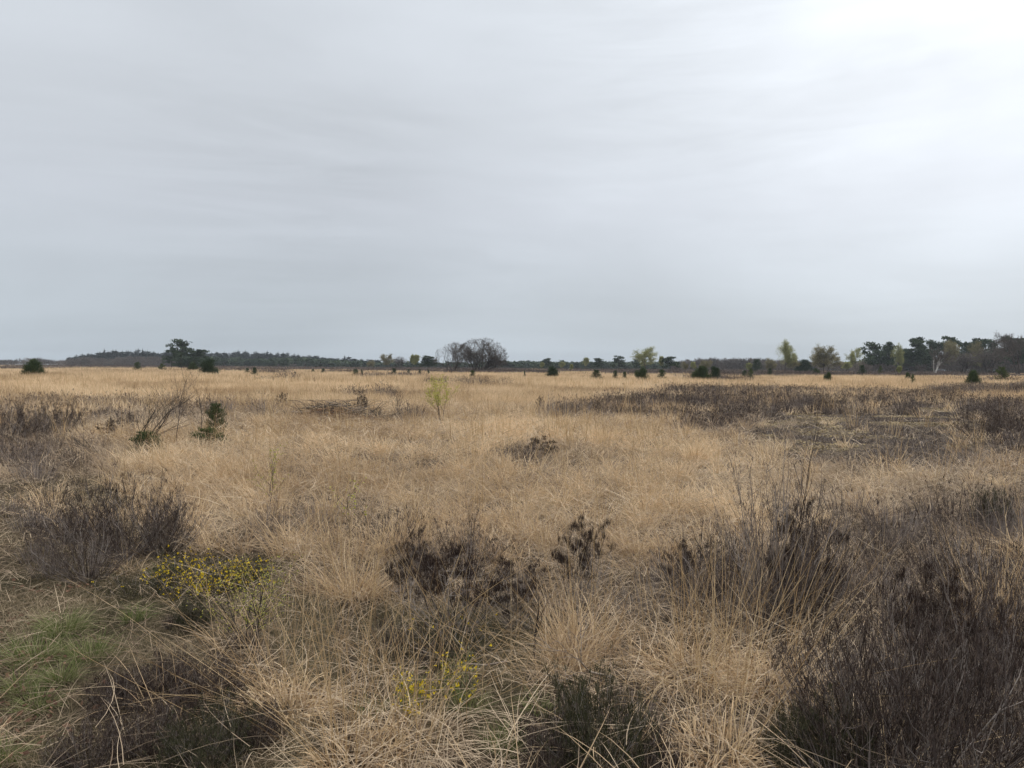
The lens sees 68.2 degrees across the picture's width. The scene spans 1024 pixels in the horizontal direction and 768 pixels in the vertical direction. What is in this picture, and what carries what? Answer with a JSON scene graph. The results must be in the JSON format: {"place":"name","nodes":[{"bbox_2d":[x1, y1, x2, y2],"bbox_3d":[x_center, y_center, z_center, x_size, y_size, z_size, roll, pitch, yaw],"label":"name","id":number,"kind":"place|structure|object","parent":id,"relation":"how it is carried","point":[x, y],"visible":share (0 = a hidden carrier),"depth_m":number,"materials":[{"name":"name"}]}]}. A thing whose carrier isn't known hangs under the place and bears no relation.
{"place":"outdoors","nodes":[
{"label":"outdoors","id":0,"kind":"place"},
{"bbox_2d":[0,364,1023,767],"bbox_3d":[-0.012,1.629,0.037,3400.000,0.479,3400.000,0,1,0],"label":"ground","id":1,"kind":"structure","parent":0,"point":[610,580],"depth_m":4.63,"materials":[{"name":"plant"}]},
{"bbox_2d":[0,395,46,444],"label":"heather shrub","id":2,"kind":"object","parent":1,"relation":"on","point":[22,423],"visible":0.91,"depth_m":14.73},
{"bbox_2d":[0,728,47,767],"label":"green tuft","id":3,"kind":"object","parent":1,"relation":"on","point":[15,752],"visible":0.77,"depth_m":3.01,"materials":[{"name":"green plant"}]},
{"bbox_2d":[0,659,60,698],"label":"green tuft","id":4,"kind":"object","parent":1,"relation":"on","point":[9,684],"visible":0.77,"depth_m":3.58,"materials":[{"name":"green plant"}]},
{"bbox_2d":[19,359,47,374],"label":"evergreen bush","id":5,"kind":"object","parent":1,"relation":"on","point":[32,366],"visible":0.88,"depth_m":87.64,"materials":[{"name":"green plant"}]},
{"bbox_2d":[0,680,75,724],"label":"green tuft","id":6,"kind":"object","parent":1,"relation":"on","point":[38,702],"visible":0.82,"depth_m":3.43,"materials":[{"name":"green plant"}]},
{"bbox_2d":[7,395,70,440],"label":"heather shrub","id":7,"kind":"object","parent":1,"relation":"on","point":[46,420],"visible":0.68,"depth_m":15.59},
{"bbox_2d":[0,624,83,671],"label":"green tuft","id":8,"kind":"object","parent":1,"relation":"on","point":[50,647],"visible":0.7,"depth_m":3.99,"materials":[{"name":"green plant"}]},
{"bbox_2d":[23,646,90,690],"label":"green tuft","id":9,"kind":"object","parent":1,"relation":"on","point":[53,675],"visible":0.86,"depth_m":3.68,"materials":[{"name":"green plant"}]},
{"bbox_2d":[13,493,101,549],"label":"heather shrub","id":10,"kind":"object","parent":1,"relation":"on","point":[53,528],"visible":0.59,"depth_m":6.43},
{"bbox_2d":[10,596,105,641],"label":"green tuft","id":11,"kind":"object","parent":1,"relation":"on","point":[69,622],"visible":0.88,"depth_m":4.39,"materials":[{"name":"green plant"}]},
{"bbox_2d":[31,392,92,434],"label":"heather shrub","id":12,"kind":"object","parent":1,"relation":"on","point":[55,413],"visible":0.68,"depth_m":17.11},
{"bbox_2d":[38,707,136,767],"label":"heather shrub","id":13,"kind":"object","parent":1,"relation":"on","point":[64,757],"visible":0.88,"depth_m":2.92,"materials":[{"name":"plant"}]},
{"bbox_2d":[0,565,175,763],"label":"fallen leaves","id":14,"kind":"object","parent":1,"relation":"on","point":[9,718],"visible":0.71,"depth_m":3.47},
{"bbox_2d":[25,505,154,584],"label":"heather shrub","id":15,"kind":"object","parent":1,"relation":"on","point":[81,557],"visible":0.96,"depth_m":5.50,"materials":[{"name":"plant"}]},
{"bbox_2d":[43,620,142,666],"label":"green tuft","id":16,"kind":"object","parent":1,"relation":"on","point":[99,646],"visible":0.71,"depth_m":4.07,"materials":[{"name":"green plant"}]},
{"bbox_2d":[37,460,189,561],"bbox_3d":[-3.211,1.036,6.140,1.167,0.838,1.075,0,1,-28],"label":"heather shrub","id":17,"kind":"object","parent":1,"relation":"on","point":[95,507],"visible":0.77,"depth_m":6.08,"materials":[{"name":"plant"}]},
{"bbox_2d":[81,660,165,725],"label":"heather shrub","id":18,"kind":"object","parent":1,"relation":"on","point":[128,695],"visible":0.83,"depth_m":3.35,"materials":[{"name":"plant"}]},
{"bbox_2d":[82,566,178,600],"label":"broom shrub","id":19,"kind":"object","parent":1,"relation":"on","point":[138,583],"visible":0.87,"depth_m":5.18,"materials":[{"name":"green plant"}]},
{"bbox_2d":[111,599,161,628],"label":"green tuft","id":20,"kind":"object","parent":1,"relation":"on","point":[140,613],"visible":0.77,"depth_m":4.66,"materials":[{"name":"green plant"}]},
{"bbox_2d":[96,696,194,762],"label":"heather shrub","id":21,"kind":"object","parent":1,"relation":"on","point":[144,738],"visible":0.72,"depth_m":3.01,"materials":[{"name":"plant"}]},
{"bbox_2d":[128,429,164,455],"bbox_3d":[-6.418,1.056,13.198,0.628,0.577,0.672,1,1,15],"label":"young pine","id":22,"kind":"object","parent":1,"relation":"on","point":[142,437],"visible":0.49,"depth_m":13.15,"materials":[{"name":"green plant"}]},
{"bbox_2d":[96,472,212,560],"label":"heather shrub","id":23,"kind":"object","parent":1,"relation":"on","point":[174,530],"visible":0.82,"depth_m":6.11,"materials":[{"name":"plant"}]},
{"bbox_2d":[136,544,195,586],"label":"broom shrub","id":24,"kind":"object","parent":1,"relation":"on","point":[161,571],"visible":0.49,"depth_m":5.48,"materials":[{"name":"green plant"}]},
{"bbox_2d":[135,383,204,449],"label":"bare shrub","id":25,"kind":"object","parent":1,"relation":"on","point":[153,418],"visible":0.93,"depth_m":13.90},
{"bbox_2d":[131,641,208,696],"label":"heather shrub","id":26,"kind":"object","parent":1,"relation":"on","point":[162,670],"visible":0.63,"depth_m":3.55,"materials":[{"name":"plant"}]},
{"bbox_2d":[165,338,194,358],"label":"pine tree","id":27,"kind":"object","parent":1,"relation":"on","point":[182,345],"visible":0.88,"depth_m":328.54,"materials":[{"name":"green plant"}]},
{"bbox_2d":[0,355,366,366],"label":"bare wood","id":28,"kind":"object","parent":1,"relation":"on","point":[130,360],"visible":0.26,"depth_m":619.17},
{"bbox_2d":[164,587,217,632],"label":"heather shrub","id":29,"kind":"object","parent":1,"relation":"on","point":[196,612],"visible":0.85,"depth_m":4.36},
{"bbox_2d":[143,684,265,767],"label":"heather shrub","id":30,"kind":"object","parent":1,"relation":"on","point":[190,744],"visible":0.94,"depth_m":2.93,"materials":[{"name":"plant"}]},
{"bbox_2d":[159,645,255,713],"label":"heather shrub","id":31,"kind":"object","parent":1,"relation":"on","point":[193,677],"visible":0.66,"depth_m":3.39,"materials":[{"name":"plant"}]},
{"bbox_2d":[135,546,281,599],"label":"broom shrub","id":32,"kind":"object","parent":1,"relation":"on","point":[213,576],"visible":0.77,"depth_m":5.27,"materials":[{"name":"yellow plant"}]},
{"bbox_2d":[188,426,228,448],"bbox_3d":[-5.974,1.067,14.873,0.802,0.513,0.886,1,1,16],"label":"young pine","id":33,"kind":"object","parent":1,"relation":"on","point":[209,429],"visible":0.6,"depth_m":14.84,"materials":[{"name":"green plant"}]},
{"bbox_2d":[204,402,226,431],"bbox_3d":[-6.731,0.783,17.122,0.524,0.865,0.560,1,1,15],"label":"young pine","id":34,"kind":"object","parent":1,"relation":"on","point":[214,409],"visible":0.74,"depth_m":17.09,"materials":[{"name":"green plant"}]},
{"bbox_2d":[66,348,380,365],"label":"spruce wood","id":35,"kind":"object","parent":1,"relation":"on","point":[136,354],"visible":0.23,"depth_m":721.38,"materials":[{"name":"plant"}]},
{"bbox_2d":[171,554,302,653],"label":"shrub","id":36,"kind":"object","parent":1,"relation":"on","point":[250,606],"visible":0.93,"depth_m":4.08,"materials":[{"name":"brown plant"}]},
{"bbox_2d":[73,491,423,737],"bbox_3d":[-1.169,1.062,3.450,1.467,1.239,0.888,0,1,-24],"label":"grass tussock","id":37,"kind":"object","parent":1,"relation":"on","point":[298,692],"depth_m":3.49,"materials":[{"name":"plant"}]},
{"bbox_2d":[234,551,273,583],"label":"broom shrub","id":38,"kind":"object","parent":1,"relation":"on","point":[256,564],"visible":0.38,"depth_m":5.48,"materials":[{"name":"green plant"}]},
{"bbox_2d":[217,692,291,750],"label":"heather shrub","id":39,"kind":"object","parent":1,"relation":"on","point":[271,731],"visible":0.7,"depth_m":3.11,"materials":[{"name":"plant"}]},
{"bbox_2d":[240,482,290,545],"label":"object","id":40,"kind":"object","parent":1,"relation":"on","point":[268,520],"visible":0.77,"depth_m":6.57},
{"bbox_2d":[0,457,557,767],"bbox_3d":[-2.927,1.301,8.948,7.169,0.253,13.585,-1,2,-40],"label":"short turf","id":41,"kind":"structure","parent":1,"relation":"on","point":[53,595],"depth_m":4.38,"materials":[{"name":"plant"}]},
{"bbox_2d":[120,499,523,767],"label":"grass tussock","id":42,"kind":"object","parent":1,"relation":"on","point":[314,755],"depth_m":2.98,"materials":[{"name":"plant"}]},
{"bbox_2d":[241,399,425,424],"bbox_3d":[-5.037,0.794,22.032,7.406,0.643,3.287,0,1,0],"label":"brush pile","id":43,"kind":"object","parent":1,"relation":"on","point":[340,405],"visible":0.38,"depth_m":21.82,"materials":[{"name":"brown plant"}]},
{"bbox_2d":[246,449,447,603],"bbox_3d":[-1.003,0.917,5.075,1.327,1.120,1.022,1,1,22],"label":"grass tussock","id":44,"kind":"object","parent":1,"relation":"on","point":[349,580],"depth_m":5.15,"materials":[{"name":"plant"}]},
{"bbox_2d":[391,666,436,718],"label":"broom shrub","id":45,"kind":"object","parent":1,"relation":"on","point":[420,692],"visible":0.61,"depth_m":3.44,"materials":[{"name":"yellow plant"}]},
{"bbox_2d":[331,564,500,767],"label":"grass tussock","id":46,"kind":"object","parent":1,"relation":"on","point":[449,748],"depth_m":3.11,"materials":[{"name":"plant"}]},
{"bbox_2d":[383,524,453,603],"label":"heather shrub","id":47,"kind":"object","parent":1,"relation":"on","point":[408,563],"visible":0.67,"depth_m":5.03,"materials":[{"name":"plant"}]},
{"bbox_2d":[422,374,459,423],"bbox_3d":[-1.991,0.437,21.086,1.056,1.507,1.349,0,1,0],"label":"young birch","id":48,"kind":"object","parent":1,"relation":"on","point":[436,397],"visible":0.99,"depth_m":21.08,"materials":[{"name":"green plant"}]},
{"bbox_2d":[392,592,501,666],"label":"grass clump","id":49,"kind":"object","parent":1,"relation":"on","point":[481,642],"visible":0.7,"depth_m":4.15,"materials":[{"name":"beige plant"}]},
{"bbox_2d":[433,342,469,369],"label":"bare tree","id":50,"kind":"object","parent":1,"relation":"on","point":[454,353],"visible":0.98,"depth_m":199.33,"materials":[{"name":"grey plant"}]},
{"bbox_2d":[390,536,513,633],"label":"heather shrub","id":51,"kind":"object","parent":1,"relation":"on","point":[450,556],"visible":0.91,"depth_m":4.46,"materials":[{"name":"plant"}]},
{"bbox_2d":[426,645,485,703],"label":"broom shrub","id":52,"kind":"object","parent":1,"relation":"on","point":[460,683],"visible":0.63,"depth_m":3.60,"materials":[{"name":"green plant"}]},
{"bbox_2d":[437,681,499,722],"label":"green tuft","id":53,"kind":"object","parent":1,"relation":"on","point":[478,704],"visible":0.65,"depth_m":3.46,"materials":[{"name":"green plant"}]},
{"bbox_2d":[425,501,518,575],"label":"heather shrub","id":54,"kind":"object","parent":1,"relation":"on","point":[487,552],"visible":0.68,"depth_m":5.78,"materials":[{"name":"plant"}]},
{"bbox_2d":[456,337,507,370],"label":"bare tree","id":55,"kind":"object","parent":1,"relation":"on","point":[483,348],"visible":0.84,"depth_m":203.82,"materials":[{"name":"grey plant"}]},
{"bbox_2d":[470,709,547,766],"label":"green tuft","id":56,"kind":"object","parent":1,"relation":"on","point":[507,745],"visible":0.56,"depth_m":3.14,"materials":[{"name":"green plant"}]},
{"bbox_2d":[0,363,1023,767],"bbox_3d":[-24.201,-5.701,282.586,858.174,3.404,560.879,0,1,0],"label":"heather cover","id":57,"kind":"object","parent":1,"relation":"on","point":[900,409],"visible":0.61,"depth_m":12.25,"materials":[{"name":"plant"}]},
{"bbox_2d":[0,398,1023,635],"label":"grey grass","id":58,"kind":"structure","parent":1,"relation":"on","point":[570,444],"depth_m":10.61,"materials":[{"name":"plant"}]},
{"bbox_2d":[0,406,1023,726],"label":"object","id":59,"kind":"object","parent":1,"relation":"on","point":[752,446],"visible":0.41,"depth_m":17.77,"materials":[{"name":"plant"}]},
{"bbox_2d":[475,559,562,630],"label":"heather shrub","id":60,"kind":"object","parent":1,"relation":"on","point":[520,592],"visible":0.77,"depth_m":4.61,"materials":[{"name":"plant"}]},
{"bbox_2d":[186,356,860,370],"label":"pine wood","id":61,"kind":"object","parent":1,"relation":"on","point":[298,361],"visible":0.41,"depth_m":575.49,"materials":[{"name":"plant"}]},
{"bbox_2d":[503,679,557,716],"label":"green tuft","id":62,"kind":"object","parent":1,"relation":"on","point":[543,703],"visible":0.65,"depth_m":3.47,"materials":[{"name":"green plant"}]},
{"bbox_2d":[525,435,558,464],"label":"heather shrub","id":63,"kind":"object","parent":1,"relation":"on","point":[537,441],"visible":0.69,"depth_m":12.68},
{"bbox_2d":[516,715,575,767],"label":"heather shrub","id":64,"kind":"object","parent":1,"relation":"on","point":[537,764],"visible":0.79,"depth_m":2.89,"materials":[{"name":"plant"}]},
{"bbox_2d":[524,608,612,682],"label":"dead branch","id":65,"kind":"object","parent":1,"relation":"on","point":[580,659],"visible":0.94,"depth_m":3.41,"materials":[{"name":"brown wood"}]},
{"bbox_2d":[550,513,616,604],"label":"heather shrub","id":66,"kind":"object","parent":1,"relation":"on","point":[584,559],"visible":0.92,"depth_m":5.06,"materials":[{"name":"plant"}]},
{"bbox_2d":[509,490,663,664],"bbox_3d":[0.457,0.993,4.105,1.203,0.991,0.904,1,1,14],"label":"grass tussock","id":67,"kind":"object","parent":1,"relation":"on","point":[572,616],"depth_m":4.17,"materials":[{"name":"plant"}]},
{"bbox_2d":[531,640,670,767],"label":"heather shrub","id":68,"kind":"object","parent":1,"relation":"on","point":[584,709],"visible":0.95,"depth_m":2.89,"materials":[{"name":"plant"}]},
{"bbox_2d":[629,346,658,367],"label":"birch tree","id":69,"kind":"object","parent":1,"relation":"on","point":[641,358],"visible":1,"depth_m":300.71,"materials":[{"name":"green plant"}]},
{"bbox_2d":[626,719,688,767],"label":"heather shrub","id":70,"kind":"object","parent":1,"relation":"on","point":[675,758],"visible":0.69,"depth_m":2.88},
{"bbox_2d":[658,538,710,605],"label":"heather shrub","id":71,"kind":"object","parent":1,"relation":"on","point":[686,565],"visible":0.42,"depth_m":5.08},
{"bbox_2d":[600,506,780,711],"bbox_3d":[0.922,1.123,3.820,0.950,1.154,1.066,1,1,27],"label":"grass tussock","id":72,"kind":"object","parent":1,"relation":"on","point":[681,664],"depth_m":3.83,"materials":[{"name":"plant"}]},
{"bbox_2d":[664,421,717,465],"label":"grass tussock","id":73,"kind":"object","parent":1,"relation":"on","point":[698,453],"depth_m":12.68,"materials":[{"name":"plant"}]},
{"bbox_2d":[649,506,754,620],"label":"heather shrub","id":74,"kind":"object","parent":1,"relation":"on","point":[699,591],"visible":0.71,"depth_m":4.79,"materials":[{"name":"plant"}]},
{"bbox_2d":[598,499,887,767],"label":"grass tussock","id":75,"kind":"object","parent":1,"relation":"on","point":[750,752],"depth_m":3.04,"materials":[{"name":"plant"}]},
{"bbox_2d":[692,535,798,636],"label":"heather shrub","id":76,"kind":"object","parent":1,"relation":"on","point":[767,607],"visible":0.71,"depth_m":4.51,"materials":[{"name":"plant"}]},
{"bbox_2d":[670,357,858,370],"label":"bare wood","id":77,"kind":"object","parent":1,"relation":"on","point":[735,364],"visible":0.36,"depth_m":508.50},
{"bbox_2d":[652,498,894,716],"bbox_3d":[1.188,1.130,3.747,1.188,1.156,0.985,1,2,38],"label":"grass tussock","id":78,"kind":"object","parent":1,"relation":"on","point":[752,667],"depth_m":3.71,"materials":[{"name":"plant"}]},
{"bbox_2d":[708,405,854,630],"bbox_3d":[1.624,0.814,4.680,0.886,1.427,0.881,0,1,-6],"label":"heather shrub","id":79,"kind":"object","parent":1,"relation":"on","point":[792,547],"visible":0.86,"depth_m":4.55,"materials":[{"name":"plant"}]},
{"bbox_2d":[775,339,798,370],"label":"birch tree","id":80,"kind":"object","parent":1,"relation":"on","point":[786,351],"visible":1,"depth_m":277.46,"materials":[{"name":"green plant"}]},
{"bbox_2d":[756,693,833,767],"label":"heather shrub","id":81,"kind":"object","parent":1,"relation":"on","point":[775,731],"visible":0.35,"depth_m":3.00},
{"bbox_2d":[765,491,849,622],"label":"heather shrub","id":82,"kind":"object","parent":1,"relation":"on","point":[800,542],"visible":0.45,"depth_m":4.80,"materials":[{"name":"plant"}]},
{"bbox_2d":[757,681,888,767],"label":"heather shrub","id":83,"kind":"object","parent":1,"relation":"on","point":[801,727],"visible":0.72,"depth_m":2.82,"materials":[{"name":"plant"}]},
{"bbox_2d":[809,343,838,371],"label":"birch tree","id":84,"kind":"object","parent":1,"relation":"on","point":[822,355],"visible":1,"depth_m":281.70,"materials":[{"name":"grey plant"}]},
{"bbox_2d":[769,488,881,622],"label":"heather shrub","id":85,"kind":"object","parent":1,"relation":"on","point":[834,576],"visible":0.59,"depth_m":4.76,"materials":[{"name":"plant"}]},
{"bbox_2d":[760,590,978,767],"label":"heather shrub","id":86,"kind":"object","parent":1,"relation":"on","point":[807,702],"visible":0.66,"depth_m":2.85,"materials":[{"name":"plant"}]},
{"bbox_2d":[815,451,928,524],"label":"grass tussock","id":87,"kind":"object","parent":1,"relation":"on","point":[875,515],"depth_m":8.29,"materials":[{"name":"plant"}]},
{"bbox_2d":[858,341,886,369],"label":"pine tree","id":88,"kind":"object","parent":1,"relation":"on","point":[872,357],"visible":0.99,"depth_m":328.68,"materials":[{"name":"green plant"}]},
{"bbox_2d":[837,498,928,565],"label":"heather shrub","id":89,"kind":"object","parent":1,"relation":"on","point":[899,540],"visible":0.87,"depth_m":6.33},
{"bbox_2d":[876,341,896,370],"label":"pine tree","id":90,"kind":"object","parent":1,"relation":"on","point":[888,348],"visible":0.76,"depth_m":333.39,"materials":[{"name":"green plant"}]},
{"bbox_2d":[769,564,1023,767],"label":"heather shrub","id":91,"kind":"object","parent":1,"relation":"on","point":[934,742],"visible":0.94,"depth_m":2.69,"materials":[{"name":"plant"}]},
{"bbox_2d":[814,557,1006,683],"bbox_3d":[1.999,1.220,3.861,0.884,0.642,0.820,-1,2,-42],"label":"heather shrub","id":92,"kind":"object","parent":1,"relation":"on","point":[895,608],"visible":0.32,"depth_m":3.85,"materials":[{"name":"plant"}]},
{"bbox_2d":[904,337,931,371],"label":"pine tree","id":93,"kind":"object","parent":1,"relation":"on","point":[918,345],"visible":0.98,"depth_m":328.51,"materials":[{"name":"green plant"}]},
{"bbox_2d":[895,483,962,529],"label":"heather shrub","id":94,"kind":"object","parent":1,"relation":"on","point":[936,498],"visible":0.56,"depth_m":7.69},
{"bbox_2d":[891,559,980,679],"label":"heather shrub","id":95,"kind":"object","parent":1,"relation":"on","point":[951,587],"visible":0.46,"depth_m":3.84,"materials":[{"name":"plant"}]},
{"bbox_2d":[851,358,1023,373],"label":"bare wood","id":96,"kind":"object","parent":1,"relation":"on","point":[941,367],"visible":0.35,"depth_m":362.36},
{"bbox_2d":[929,346,956,372],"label":"birch tree","id":97,"kind":"object","parent":1,"relation":"on","point":[940,355],"visible":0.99,"depth_m":248.53,"materials":[{"name":"white plant"}]},
{"bbox_2d":[888,546,1023,673],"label":"heather shrub","id":98,"kind":"object","parent":1,"relation":"on","point":[983,609],"visible":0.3,"depth_m":4.06,"materials":[{"name":"plant"}]},
{"bbox_2d":[893,535,1023,762],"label":"heather shrub","id":99,"kind":"object","parent":1,"relation":"on","point":[1010,659],"visible":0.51,"depth_m":3.13,"materials":[{"name":"plant"}]},
{"bbox_2d":[900,511,1023,605],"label":"heather shrub","id":100,"kind":"object","parent":1,"relation":"on","point":[967,570],"visible":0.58,"depth_m":5.34,"materials":[{"name":"plant"}]},
{"bbox_2d":[906,482,1023,636],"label":"grass tussock","id":101,"kind":"object","parent":1,"relation":"on","point":[984,570],"depth_m":4.72,"materials":[{"name":"plant"}]},
{"bbox_2d":[928,579,1023,708],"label":"heather shrub","id":102,"kind":"object","parent":1,"relation":"on","point":[968,625],"visible":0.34,"depth_m":3.51,"materials":[{"name":"plant"}]},
{"bbox_2d":[945,403,1011,439],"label":"heather shrub","id":103,"kind":"object","parent":1,"relation":"on","point":[987,422],"visible":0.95,"depth_m":17.50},
{"bbox_2d":[968,346,1010,373],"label":"oak tree","id":104,"kind":"object","parent":1,"relation":"on","point":[992,358],"visible":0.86,"depth_m":283.75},
{"bbox_2d":[965,474,1015,533],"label":"heather shrub","id":105,"kind":"object","parent":1,"relation":"on","point":[994,500],"visible":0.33,"depth_m":7.46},
{"bbox_2d":[959,552,1023,651],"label":"heather shrub","id":106,"kind":"object","parent":1,"relation":"on","point":[1021,593],"visible":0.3,"depth_m":4.38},
{"bbox_2d":[986,397,1023,433],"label":"heather shrub","id":107,"kind":"object","parent":1,"relation":"on","point":[1013,413],"visible":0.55,"depth_m":18.30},
{"bbox_2d":[988,330,1023,373],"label":"oak tree","id":108,"kind":"object","parent":1,"relation":"on","point":[1008,346],"visible":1,"depth_m":268.58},
{"bbox_2d":[0,0,1023,364],"label":"sky","id":109,"kind":"structure","parent":0,"point":[556,180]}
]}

